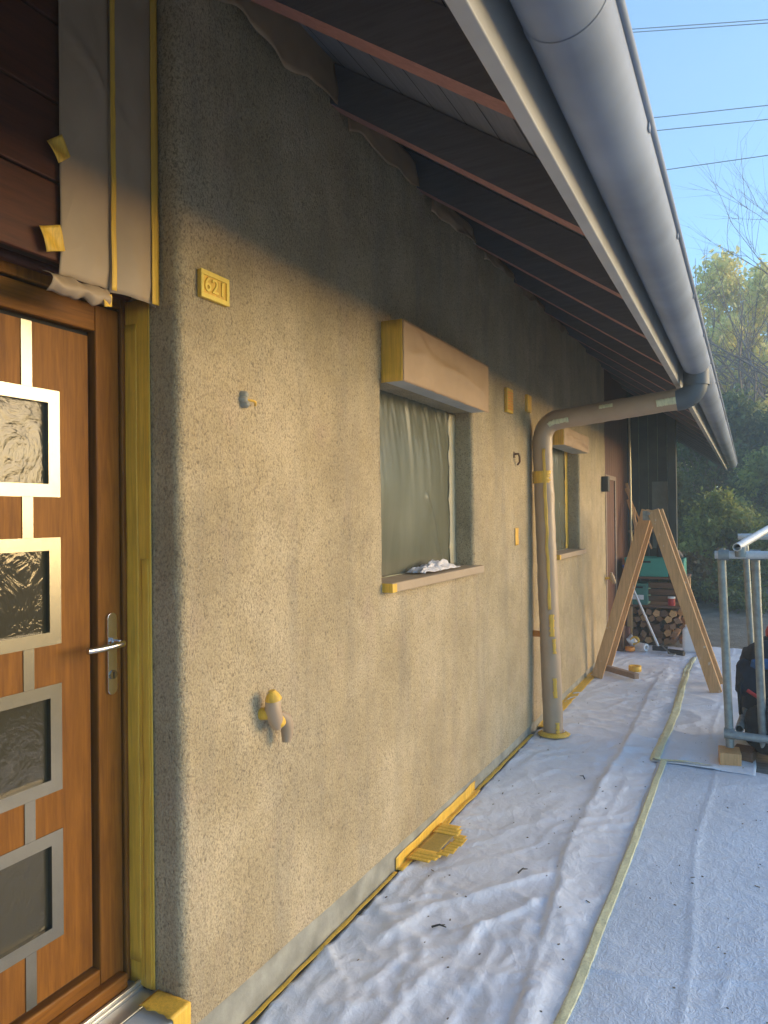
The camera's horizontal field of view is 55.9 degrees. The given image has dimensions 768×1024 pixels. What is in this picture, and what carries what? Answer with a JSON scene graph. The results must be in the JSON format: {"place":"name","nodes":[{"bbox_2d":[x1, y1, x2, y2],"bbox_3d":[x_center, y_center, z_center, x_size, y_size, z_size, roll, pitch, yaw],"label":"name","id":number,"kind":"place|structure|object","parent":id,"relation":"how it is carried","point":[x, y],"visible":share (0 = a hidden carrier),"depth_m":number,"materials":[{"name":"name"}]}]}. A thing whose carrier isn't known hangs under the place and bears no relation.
{"place":"outdoors","nodes":[
{"label":"outdoors","id":0,"kind":"place"},
{"bbox_2d":[250,642,767,1023],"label":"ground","id":1,"kind":"structure","parent":0,"point":[761,763],"depth_m":4.41,"materials":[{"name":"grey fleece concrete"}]},
{"bbox_2d":[244,871,396,1023],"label":"edge tape","id":2,"kind":"object","parent":1,"relation":"on","point":[308,960],"visible":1,"depth_m":2.57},
{"bbox_2d":[255,645,695,1023],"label":"drop sheet","id":3,"kind":"object","parent":1,"relation":"on","point":[511,925],"visible":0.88,"depth_m":2.96,"materials":[{"name":"fabric"}]},
{"bbox_2d":[407,823,466,862],"bbox_3d":[0.273,1.546,3.376,0.182,0.004,0.409,-1,0,27],"label":"tape patch","id":4,"kind":"object","parent":3,"relation":"on","point":[428,850],"visible":1,"depth_m":3.36,"materials":[{"name":"paper"}]},
{"bbox_2d":[357,654,767,1022],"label":"plaster crumbs","id":5,"kind":"object","parent":3,"relation":"on","point":[586,900],"visible":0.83,"depth_m":3.00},
{"bbox_2d":[553,760,666,1023],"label":"tape strip","id":6,"kind":"object","parent":3,"relation":"on","point":[570,1000],"visible":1,"depth_m":2.77,"materials":[{"name":"paper"}]},
{"bbox_2d":[605,665,638,678],"bbox_3d":[2.253,1.517,6.857,0.055,0.050,0.411,0,0,-22],"label":"timber offcut","id":7,"kind":"object","parent":3,"relation":"on","point":[622,672],"visible":0.89,"depth_m":6.81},
{"bbox_2d":[625,626,631,645],"bbox_3d":[2.826,1.455,8.461,0.115,0.220,0.150,-1,0,27],"label":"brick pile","id":8,"kind":"object","parent":3,"relation":"on","point":[627,631],"visible":0.37,"depth_m":8.39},
{"bbox_2d":[626,634,636,645],"bbox_3d":[2.822,1.467,8.237,0.145,0.156,0.100,0,0,-45],"label":"paper roll","id":9,"kind":"object","parent":3,"relation":"on","point":[632,641],"visible":0.82,"depth_m":8.19,"materials":[{"name":"white paper"}]},
{"bbox_2d":[629,664,640,671],"bbox_3d":[2.448,1.524,7.055,0.120,0.050,0.120,-1,0,27],"label":"tape roll","id":10,"kind":"object","parent":3,"relation":"on","point":[634,668],"visible":0.98,"depth_m":7.01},
{"bbox_2d":[633,642,648,650],"bbox_3d":[2.887,1.512,8.144,0.084,0.083,0.172,0,0,-28],"label":"paper roll","id":11,"kind":"object","parent":3,"relation":"on","point":[642,646],"visible":0.94,"depth_m":8.09,"materials":[{"name":"white paper"}]},
{"bbox_2d":[630,636,639,644],"bbox_3d":[2.836,1.453,8.176,0.100,0.100,0.030,-1,0,27],"label":"tape roll","id":12,"kind":"object","parent":11,"relation":"on","point":[636,637],"visible":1,"depth_m":8.16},
{"bbox_2d":[622,565,667,650],"bbox_3d":[2.948,1.084,8.290,0.141,0.917,0.717,0,0,-24],"label":"floor squeegee","id":13,"kind":"object","parent":3,"relation":"on","point":[657,648],"visible":0.67,"depth_m":8.14,"materials":[{"name":"white plastic"}]},
{"bbox_2d":[592,509,722,692],"bbox_3d":[2.503,0.767,6.668,1.126,1.595,0.601,-1,0,27],"label":"trestle ladder","id":14,"kind":"object","parent":3,"relation":"on","point":[655,520],"visible":0.97,"depth_m":6.61,"materials":[{"name":"brown wood"}]},
{"bbox_2d":[627,574,690,637],"bbox_3d":[3.343,1.161,8.720,0.700,0.800,0.620,-1,0,27],"label":"storage rack","id":15,"kind":"object","parent":3,"relation":"on","point":[658,602],"visible":0.37,"depth_m":8.56,"materials":[{"name":"brown wood"}]},
{"bbox_2d":[632,581,650,604],"bbox_3d":[3.077,0.969,8.687,0.212,0.251,0.319,-1,0,27],"label":"teal crate","id":16,"kind":"object","parent":15,"relation":"on","point":[642,590],"visible":0.72,"depth_m":8.54,"materials":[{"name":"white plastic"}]},
{"bbox_2d":[624,556,668,576],"bbox_3d":[3.179,0.651,8.698,0.492,0.218,0.408,-1,0,27],"label":"teal crate","id":17,"kind":"object","parent":15,"relation":"on","point":[653,566],"visible":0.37,"depth_m":8.49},
{"bbox_2d":[657,544,662,556],"bbox_3d":[3.294,0.423,8.644,0.070,0.225,0.070,-1,0,27],"label":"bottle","id":18,"kind":"object","parent":17,"relation":"on","point":[659,553],"visible":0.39,"depth_m":8.62,"materials":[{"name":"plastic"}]},
{"bbox_2d":[668,596,674,605],"bbox_3d":[3.353,1.039,8.435,0.084,0.104,0.084,-1,0,27],"label":"red tin","id":19,"kind":"object","parent":15,"relation":"on","point":[671,600],"visible":1,"depth_m":8.40,"materials":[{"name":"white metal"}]},
{"bbox_2d":[681,558,686,574],"bbox_3d":[3.480,0.652,8.557,0.167,0.208,0.388,-1,0,27],"label":"teal crate","id":20,"kind":"object","parent":15,"relation":"on","point":[683,560],"visible":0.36,"depth_m":8.44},
{"bbox_2d":[650,657,696,759],"bbox_3d":[2.486,1.542,6.083,0.090,0.030,3.502,-1,0,26],"label":"tape strip","id":21,"kind":"object","parent":3,"relation":"on","point":[657,752],"visible":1,"depth_m":5.49,"materials":[{"name":"paper"}]},
{"bbox_2d":[682,625,695,652],"bbox_3d":[3.418,1.406,8.043,0.180,0.300,0.160,-1,0,27],"label":"canister","id":22,"kind":"object","parent":3,"relation":"on","point":[687,645],"visible":0.41,"depth_m":7.99,"materials":[{"name":"white plastic"}]},
{"bbox_2d":[538,670,594,726],"bbox_3d":[1.624,1.559,6.183,0.078,0.016,2.100,-1,0,27],"label":"edge tape","id":23,"kind":"object","parent":1,"relation":"on","point":[585,681],"visible":0.69,"depth_m":6.30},
{"bbox_2d":[617,624,624,650],"bbox_3d":[2.665,1.385,8.217,0.120,0.360,0.170,-1,0,27],"label":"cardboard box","id":24,"kind":"object","parent":1,"relation":"on","point":[621,645],"visible":0.21,"depth_m":8.13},
{"bbox_2d":[638,634,647,641],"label":"firewood log","id":25,"kind":"object","parent":1,"relation":"on","point":[641,638],"visible":0.5,"depth_m":8.61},
{"bbox_2d":[633,625,642,636],"bbox_3d":[3.055,1.441,8.718,0.080,0.103,0.320,-30,-13,24],"label":"firewood log","id":26,"kind":"object","parent":25,"relation":"on","point":[637,630],"visible":0.77,"depth_m":8.61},
{"bbox_2d":[633,619,640,626],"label":"firewood log","id":27,"kind":"object","parent":26,"relation":"on","point":[635,624],"visible":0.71,"depth_m":8.67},
{"bbox_2d":[633,614,642,621],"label":"firewood log","id":28,"kind":"object","parent":27,"relation":"on","point":[637,617],"visible":0.79,"depth_m":8.62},
{"bbox_2d":[640,626,648,637],"bbox_3d":[3.132,1.443,8.681,0.078,0.104,0.320,-15,-6,24],"label":"firewood log","id":29,"kind":"object","parent":25,"relation":"on","point":[644,632],"visible":1,"depth_m":8.55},
{"bbox_2d":[645,634,655,643],"bbox_3d":[3.204,1.515,8.702,0.087,0.081,0.320,-27,-13,27],"label":"firewood log","id":30,"kind":"object","parent":1,"relation":"on","point":[649,639],"visible":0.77,"depth_m":8.56,"materials":[{"name":"brown wood"}]},
{"bbox_2d":[657,638,663,643],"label":"firewood log","id":31,"kind":"object","parent":1,"relation":"on","point":[660,640],"visible":0.43,"depth_m":8.52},
{"bbox_2d":[656,626,664,637],"bbox_3d":[3.319,1.434,8.645,0.080,0.103,0.320,-4,-2,29],"label":"firewood log","id":32,"kind":"object","parent":31,"relation":"on","point":[660,634],"visible":0.71,"depth_m":8.51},
{"bbox_2d":[653,621,661,632],"bbox_3d":[3.255,1.353,8.598,0.080,0.103,0.320,33,13,21],"label":"firewood log","id":33,"kind":"object","parent":32,"relation":"on","point":[657,627],"visible":0.94,"depth_m":8.46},
{"bbox_2d":[656,616,665,621],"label":"firewood log","id":34,"kind":"object","parent":33,"relation":"on","point":[659,618],"visible":0.57,"depth_m":8.52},
{"bbox_2d":[653,608,661,616],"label":"firewood log","id":35,"kind":"object","parent":34,"relation":"on","point":[656,612],"visible":0.82,"depth_m":8.48,"materials":[{"name":"brown wood"}]},
{"bbox_2d":[660,608,670,616],"bbox_3d":[3.348,1.185,8.591,0.103,0.080,0.320,-3,-1,25],"label":"firewood log","id":36,"kind":"object","parent":34,"relation":"on","point":[664,612],"visible":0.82,"depth_m":8.46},
{"bbox_2d":[566,762,767,1023],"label":"drop sheet","id":37,"kind":"object","parent":1,"relation":"on","point":[655,949],"visible":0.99,"depth_m":2.77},
{"bbox_2d":[664,636,670,644],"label":"firewood log","id":38,"kind":"object","parent":1,"relation":"on","point":[667,639],"visible":0.79,"depth_m":8.48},
{"bbox_2d":[664,628,673,636],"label":"firewood log","id":39,"kind":"object","parent":38,"relation":"on","point":[667,632],"visible":0.77,"depth_m":8.46,"materials":[{"name":"brown wood"}]},
{"bbox_2d":[663,622,670,629],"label":"firewood log","id":40,"kind":"object","parent":39,"relation":"on","point":[666,626],"visible":0.64,"depth_m":8.50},
{"bbox_2d":[664,614,673,622],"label":"firewood log","id":41,"kind":"object","parent":40,"relation":"on","point":[668,619],"visible":0.77,"depth_m":8.42,"materials":[{"name":"brown wood"}]},
{"bbox_2d":[669,609,677,617],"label":"firewood log","id":42,"kind":"object","parent":41,"relation":"on","point":[672,613],"visible":0.82,"depth_m":8.39,"materials":[{"name":"brown wood"}]},
{"bbox_2d":[669,621,676,629],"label":"firewood log","id":43,"kind":"object","parent":39,"relation":"on","point":[673,625],"visible":0.86,"depth_m":8.39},
{"bbox_2d":[668,635,679,644],"bbox_3d":[3.443,1.510,8.574,0.104,0.078,0.320,-10,-5,29],"label":"firewood log","id":44,"kind":"object","parent":1,"relation":"on","point":[673,640],"visible":0.71,"depth_m":8.44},
{"bbox_2d":[670,628,680,637],"bbox_3d":[3.440,1.424,8.526,0.093,0.069,0.320,-1,0,29],"label":"firewood log","id":45,"kind":"object","parent":44,"relation":"on","point":[675,632],"visible":0.93,"depth_m":8.40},
{"bbox_2d":[679,623,684,629],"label":"firewood log","id":46,"kind":"object","parent":45,"relation":"on","point":[681,625],"visible":0.5,"depth_m":8.38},
{"bbox_2d":[674,615,682,623],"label":"firewood log","id":47,"kind":"object","parent":46,"relation":"on","point":[677,619],"visible":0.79,"depth_m":8.38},
{"bbox_2d":[651,647,755,775],"bbox_3d":[2.910,1.541,6.269,0.598,0.019,4.308,-1,0,27],"label":"drop sheet","id":48,"kind":"object","parent":1,"relation":"on","point":[700,722],"visible":0.48,"depth_m":5.22,"materials":[{"name":"fabric"}]},
{"bbox_2d":[655,758,709,764],"bbox_3d":[1.834,1.533,4.447,0.320,0.013,0.024,-1,0,28],"label":"tape strip","id":49,"kind":"object","parent":48,"relation":"on","point":[682,761],"visible":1,"depth_m":4.45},
{"bbox_2d":[718,745,741,765],"bbox_3d":[2.131,1.509,4.458,0.120,0.085,0.160,-1,0,22],"label":"wood block","id":50,"kind":"object","parent":48,"relation":"on","point":[730,756],"depth_m":4.39,"materials":[{"name":"brown wood"}]},
{"bbox_2d":[714,526,767,747],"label":"scaffold frame","id":51,"kind":"object","parent":50,"relation":"on","point":[746,555],"visible":0.94,"depth_m":4.47,"materials":[{"name":"metal"}]},
{"bbox_2d":[734,744,756,762],"bbox_3d":[2.257,1.515,4.529,0.120,0.070,0.160,-1,0,37],"label":"wood block","id":52,"kind":"object","parent":48,"relation":"on","point":[748,753],"depth_m":4.47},
{"bbox_2d":[735,636,767,728],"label":"backpack","id":53,"kind":"object","parent":1,"relation":"on","point":[745,684],"visible":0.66,"depth_m":4.72,"materials":[{"name":"black fabric"}]},
{"bbox_2d":[745,698,767,754],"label":"tool bag","id":54,"kind":"object","parent":1,"relation":"on","point":[751,721],"visible":0.62,"depth_m":4.48,"materials":[{"name":"black fabric"}]},
{"bbox_2d":[625,646,634,650],"bbox_3d":[2.758,1.534,8.109,0.110,0.040,0.110,-1,0,27],"label":"tape roll","id":55,"kind":"object","parent":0,"point":[629,648],"visible":1,"depth_m":8.07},
{"bbox_2d":[661,645,684,655],"bbox_3d":[3.111,1.505,7.846,0.114,0.088,0.272,0,0,-41],"label":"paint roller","id":56,"kind":"object","parent":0,"point":[676,652],"visible":1,"depth_m":7.80,"materials":[{"name":"plastic"}]},
{"bbox_2d":[625,0,767,486],"label":"sky","id":57,"kind":"structure","parent":0,"point":[685,71],"materials":[{"name":"blue"}]},
{"bbox_2d":[632,19,767,29],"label":"power cable","id":58,"kind":"object","parent":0,"point":[701,24],"visible":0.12,"depth_m":32.99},
{"bbox_2d":[633,23,767,32],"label":"power cable","id":59,"kind":"object","parent":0,"point":[701,27],"visible":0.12,"depth_m":32.99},
{"bbox_2d":[642,608,767,647],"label":"ground","id":60,"kind":"structure","parent":0,"point":[710,617],"depth_m":9.80,"materials":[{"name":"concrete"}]},
{"bbox_2d":[0,0,737,1023],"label":"house","id":61,"kind":"structure","parent":60,"relation":"on","point":[328,244],"depth_m":2.30,"materials":[{"name":"plaster"},{"name":"wood"},{"name":"zinc"}]},
{"bbox_2d":[0,275,127,1023],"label":"door","id":62,"kind":"structure","parent":61,"relation":"in","point":[61,887],"depth_m":1.87,"materials":[{"name":"brown wood"}]},
{"bbox_2d":[39,0,158,307],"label":"masking paper","id":63,"kind":"object","parent":61,"relation":"hanging from","point":[104,234],"visible":1,"depth_m":1.85,"materials":[{"name":"paper"}]},
{"bbox_2d":[124,300,154,989],"bbox_3d":[-0.690,0.367,2.039,0.096,1.930,0.005,-1,0,27],"label":"masking tape","id":64,"kind":"object","parent":61,"relation":"attached to","point":[139,658],"visible":0.98,"depth_m":2.04,"materials":[{"name":"paper"}]},
{"bbox_2d":[124,1007,172,1023],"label":"doorstep","id":65,"kind":"object","parent":61,"relation":"attached to","point":[143,1015],"visible":0.46,"depth_m":1.91,"materials":[{"name":"stone"}]},
{"bbox_2d":[139,990,190,1023],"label":"masking tape","id":66,"kind":"object","parent":65,"relation":"attached to","point":[175,1009],"visible":1,"depth_m":1.94,"materials":[{"name":"paper"}]},
{"bbox_2d":[197,268,229,306],"bbox_3d":[-0.494,-0.650,2.100,0.016,0.080,0.124,-1,0,27],"label":"house number plate","id":67,"kind":"object","parent":61,"relation":"attached to","point":[212,287],"visible":1,"depth_m":2.09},
{"bbox_2d":[239,391,256,407],"bbox_3d":[-0.419,-0.346,2.235,0.037,0.054,0.072,-1,0,27],"label":"cable stub","id":68,"kind":"object","parent":61,"relation":"attached to","point":[244,400],"visible":1,"depth_m":2.21,"materials":[{"name":"plastic"}]},
{"bbox_2d":[258,689,293,742],"bbox_3d":[-0.347,0.650,2.305,0.089,0.184,0.118,-1,0,27],"label":"outdoor tap","id":69,"kind":"object","parent":61,"relation":"attached to","point":[274,715],"visible":1,"depth_m":2.27,"materials":[{"name":"metal"}]},
{"bbox_2d":[215,0,338,104],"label":"paper strip","id":70,"kind":"object","parent":61,"relation":"attached to","point":[299,50],"visible":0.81,"depth_m":2.45,"materials":[{"name":"paper"}]},
{"bbox_2d":[348,118,418,186],"bbox_3d":[0.009,-1.549,3.077,0.028,0.170,0.660,-1,0,27],"label":"paper strip","id":71,"kind":"object","parent":61,"relation":"attached to","point":[392,152],"visible":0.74,"depth_m":3.11,"materials":[{"name":"paper"}]},
{"bbox_2d":[379,390,455,575],"bbox_3d":[0.147,-0.134,3.623,0.031,0.858,1.122,-1,0,27],"label":"masking film","id":72,"kind":"object","parent":61,"relation":"on","point":[417,458],"visible":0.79,"depth_m":3.63,"materials":[{"name":"plastic"}]},
{"bbox_2d":[406,559,459,572],"bbox_3d":[0.261,0.268,3.684,0.116,0.053,0.489,-1,0,27],"label":"rag","id":73,"kind":"object","parent":61,"relation":"on","point":[432,565],"visible":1,"depth_m":3.60,"materials":[{"name":"fabric"}]},
{"bbox_2d":[381,319,488,592],"bbox_3d":[0.213,-0.232,3.601,0.333,1.150,1.177,-1,0,27],"label":"window","id":74,"kind":"structure","parent":61,"relation":"in","point":[413,359],"depth_m":3.31,"materials":[{"name":"grey"}]},
{"bbox_2d":[396,781,479,870],"bbox_3d":[0.297,1.537,3.605,0.039,0.059,1.020,-1,0,27],"label":"edge tape","id":75,"kind":"object","parent":61,"relation":"attached to","point":[447,815],"visible":0.93,"depth_m":3.60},
{"bbox_2d":[431,198,475,243],"bbox_3d":[0.368,-1.524,3.781,0.032,0.140,0.640,-1,0,27],"label":"paper strip","id":76,"kind":"object","parent":61,"relation":"attached to","point":[453,219],"visible":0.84,"depth_m":3.75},
{"bbox_2d":[484,251,515,279],"bbox_3d":[0.723,-1.519,4.482,0.032,0.110,0.650,-1,0,27],"label":"paper strip","id":77,"kind":"object","parent":61,"relation":"attached to","point":[499,264],"visible":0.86,"depth_m":4.45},
{"bbox_2d":[475,734,532,789],"bbox_3d":[0.781,1.563,4.570,0.030,0.011,1.140,-1,0,27],"label":"edge tape","id":78,"kind":"object","parent":61,"relation":"attached to","point":[491,775],"visible":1,"depth_m":4.49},
{"bbox_2d":[504,387,512,413],"bbox_3d":[0.805,-0.717,4.659,0.025,0.155,0.130,-1,0,27],"label":"vent cover","id":79,"kind":"object","parent":61,"relation":"attached to","point":[508,400],"visible":1,"depth_m":4.62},
{"bbox_2d":[515,528,518,544],"bbox_3d":[0.884,0.164,4.812,0.003,0.115,0.075,-1,0,27],"label":"tape patch","id":80,"kind":"object","parent":61,"relation":"attached to","point":[516,536],"visible":1,"depth_m":4.80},
{"bbox_2d":[513,452,520,464],"bbox_3d":[0.886,-0.354,4.792,0.044,0.090,0.061,-1,0,27],"label":"wall hook","id":81,"kind":"object","parent":61,"relation":"attached to","point":[519,456],"depth_m":4.78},
{"bbox_2d":[525,394,531,412],"bbox_3d":[1.012,-0.759,5.069,0.025,0.120,0.100,-1,0,27],"label":"vent cover","id":82,"kind":"object","parent":61,"relation":"attached to","point":[528,404],"visible":1,"depth_m":5.03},
{"bbox_2d":[521,288,545,310],"bbox_3d":[1.081,-1.514,5.180,0.041,0.100,0.620,-1,0,27],"label":"paper strip","id":83,"kind":"object","parent":61,"relation":"attached to","point":[530,296],"visible":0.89,"depth_m":5.10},
{"bbox_2d":[550,316,568,333],"bbox_3d":[1.434,-1.506,5.887,0.033,0.098,0.600,-1,0,27],"label":"paper strip","id":84,"kind":"object","parent":61,"relation":"attached to","point":[561,327],"visible":0.96,"depth_m":5.89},
{"bbox_2d":[552,447,568,549],"bbox_3d":[1.466,-0.135,6.229,0.031,0.935,0.994,-1,0,27],"label":"masking film","id":85,"kind":"object","parent":61,"relation":"on","point":[560,458],"visible":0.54,"depth_m":6.46,"materials":[{"name":"plastic"}]},
{"bbox_2d":[552,428,588,559],"bbox_3d":[1.528,-0.148,6.210,0.320,1.055,1.049,-1,0,27],"label":"window","id":86,"kind":"structure","parent":61,"relation":"in","point":[568,440],"depth_m":6.02,"materials":[{"name":"grey"}]},
{"bbox_2d":[601,476,609,491],"bbox_3d":[2.334,-0.295,7.617,0.070,0.160,0.100,-1,0,27],"label":"wall box","id":87,"kind":"object","parent":61,"relation":"attached to","point":[605,483],"visible":1,"depth_m":7.58,"materials":[{"name":"plastic"}]},
{"bbox_2d":[605,572,615,583],"bbox_3d":[2.418,0.710,7.715,0.133,0.130,0.074,-1,0,-8],"label":"stop tap","id":88,"kind":"object","parent":61,"relation":"attached to","point":[611,577],"visible":1,"depth_m":7.70,"materials":[{"name":"metal"}]},
{"bbox_2d":[628,418,631,545],"bbox_3d":[2.999,-0.085,8.793,0.035,2.200,0.026,-1,0,27],"label":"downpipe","id":89,"kind":"object","parent":61,"relation":"attached to","point":[629,443],"visible":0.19,"depth_m":8.79,"materials":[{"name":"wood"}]},
{"bbox_2d":[626,483,636,528],"bbox_3d":[3.034,0.044,8.804,0.029,0.808,0.331,-1,0,-9],"label":"wooden lath","id":90,"kind":"object","parent":61,"relation":"attached to","point":[633,515],"visible":0.56,"depth_m":8.81,"materials":[{"name":"brown wood"}]},
{"bbox_2d":[625,488,651,548],"bbox_3d":[3.120,0.074,8.873,0.019,0.749,0.432,0,0,-26],"label":"wooden lath","id":91,"kind":"object","parent":61,"relation":"attached to","point":[638,518],"visible":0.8,"depth_m":8.89,"materials":[{"name":"brown wood"}]},
{"bbox_2d":[639,461,723,559],"bbox_3d":[6.373,0.342,15.810,2.407,2.925,2.505,0,0,-29],"label":"shrub","id":92,"kind":"object","parent":60,"relation":"on","point":[684,487],"visible":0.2,"depth_m":15.55,"materials":[{"name":"green plant"}]},
{"bbox_2d":[638,432,739,521],"bbox_3d":[8.037,-1.170,20.939,5.512,5.790,5.492,-1,0,27],"label":"tree","id":93,"kind":"object","parent":60,"relation":"on","point":[680,470],"visible":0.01,"depth_m":19.91,"materials":[{"name":"green plant"}]},
{"bbox_2d":[680,549,729,603],"bbox_3d":[5.115,1.164,12.017,1.407,1.102,1.476,-1,0,27],"label":"shrub","id":94,"kind":"object","parent":60,"relation":"on","point":[696,564],"visible":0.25,"depth_m":11.75,"materials":[{"name":"green plant"}]},
{"bbox_2d":[657,383,767,556],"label":"tree","id":95,"kind":"object","parent":60,"relation":"on","point":[738,412],"visible":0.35,"depth_m":17.34,"materials":[{"name":"green plant"}]},
{"bbox_2d":[678,484,764,573],"bbox_3d":[6.135,0.626,13.215,2.176,2.261,2.292,-1,0,27],"label":"shrub","id":96,"kind":"object","parent":60,"relation":"on","point":[709,528],"visible":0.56,"depth_m":12.94,"materials":[{"name":"green plant"}]},
{"bbox_2d":[676,116,767,387],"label":"tree","id":97,"kind":"object","parent":60,"relation":"on","point":[736,356],"visible":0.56,"depth_m":15.21,"materials":[{"name":"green plant"}]},
{"bbox_2d":[678,244,767,482],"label":"tree","id":98,"kind":"object","parent":60,"relation":"on","point":[721,265],"visible":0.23,"depth_m":23.96,"materials":[{"name":"green plant"}]},
{"bbox_2d":[696,575,767,609],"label":"earth bank","id":99,"kind":"structure","parent":60,"relation":"on","point":[702,605],"depth_m":11.36,"materials":[{"name":"soil"}]},
{"bbox_2d":[691,558,767,613],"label":"ground cover","id":100,"kind":"object","parent":99,"relation":"on","point":[736,599],"visible":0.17,"depth_m":11.32,"materials":[{"name":"green plant"}]},
{"bbox_2d":[703,253,767,418],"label":"tree","id":101,"kind":"object","parent":60,"relation":"on","point":[715,334],"visible":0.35,"depth_m":21.43,"materials":[{"name":"green plant"}]},
{"bbox_2d":[704,309,767,394],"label":"tree","id":102,"kind":"object","parent":60,"relation":"on","point":[764,342],"visible":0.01,"depth_m":27.36,"materials":[{"name":"green plant"}]},
{"bbox_2d":[722,431,767,545],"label":"shrub","id":103,"kind":"object","parent":60,"relation":"on","point":[756,469],"visible":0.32,"depth_m":14.88,"materials":[{"name":"green plant"}]},
{"bbox_2d":[731,518,767,575],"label":"shrub","id":104,"kind":"object","parent":60,"relation":"on","point":[761,545],"visible":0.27,"depth_m":12.06,"materials":[{"name":"green plant"}]},
{"bbox_2d":[731,248,767,328],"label":"tree","id":105,"kind":"object","parent":60,"relation":"on","point":[757,285],"visible":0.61,"depth_m":19.48,"materials":[{"name":"green plant"}]},
{"bbox_2d":[746,436,767,511],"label":"tree","id":106,"kind":"object","parent":60,"relation":"on","point":[765,484],"visible":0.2,"depth_m":16.33,"materials":[{"name":"green plant"}]},
{"bbox_2d":[654,105,767,117],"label":"power cable","id":107,"kind":"object","parent":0,"point":[711,111],"visible":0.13,"depth_m":32.79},
{"bbox_2d":[657,119,767,130],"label":"power cable","id":108,"kind":"object","parent":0,"point":[713,124],"visible":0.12,"depth_m":32.73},
{"bbox_2d":[666,155,767,169],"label":"power cable","id":109,"kind":"object","parent":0,"point":[717,162],"visible":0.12,"depth_m":32.71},
{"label":"firewood log","id":110,"kind":"object","parent":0,"visible":0},
{"bbox_2d":[646,620,656,628],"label":"firewood log","id":111,"kind":"object","parent":110,"relation":"on","point":[653,623],"visible":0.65,"depth_m":8.55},
{"bbox_2d":[648,614,655,621],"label":"firewood log","id":112,"kind":"object","parent":111,"relation":"on","point":[652,617],"visible":0.64,"depth_m":8.52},
{"bbox_2d":[646,607,654,614],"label":"firewood log","id":113,"kind":"object","parent":112,"relation":"on","point":[649,611],"visible":0.71,"depth_m":8.52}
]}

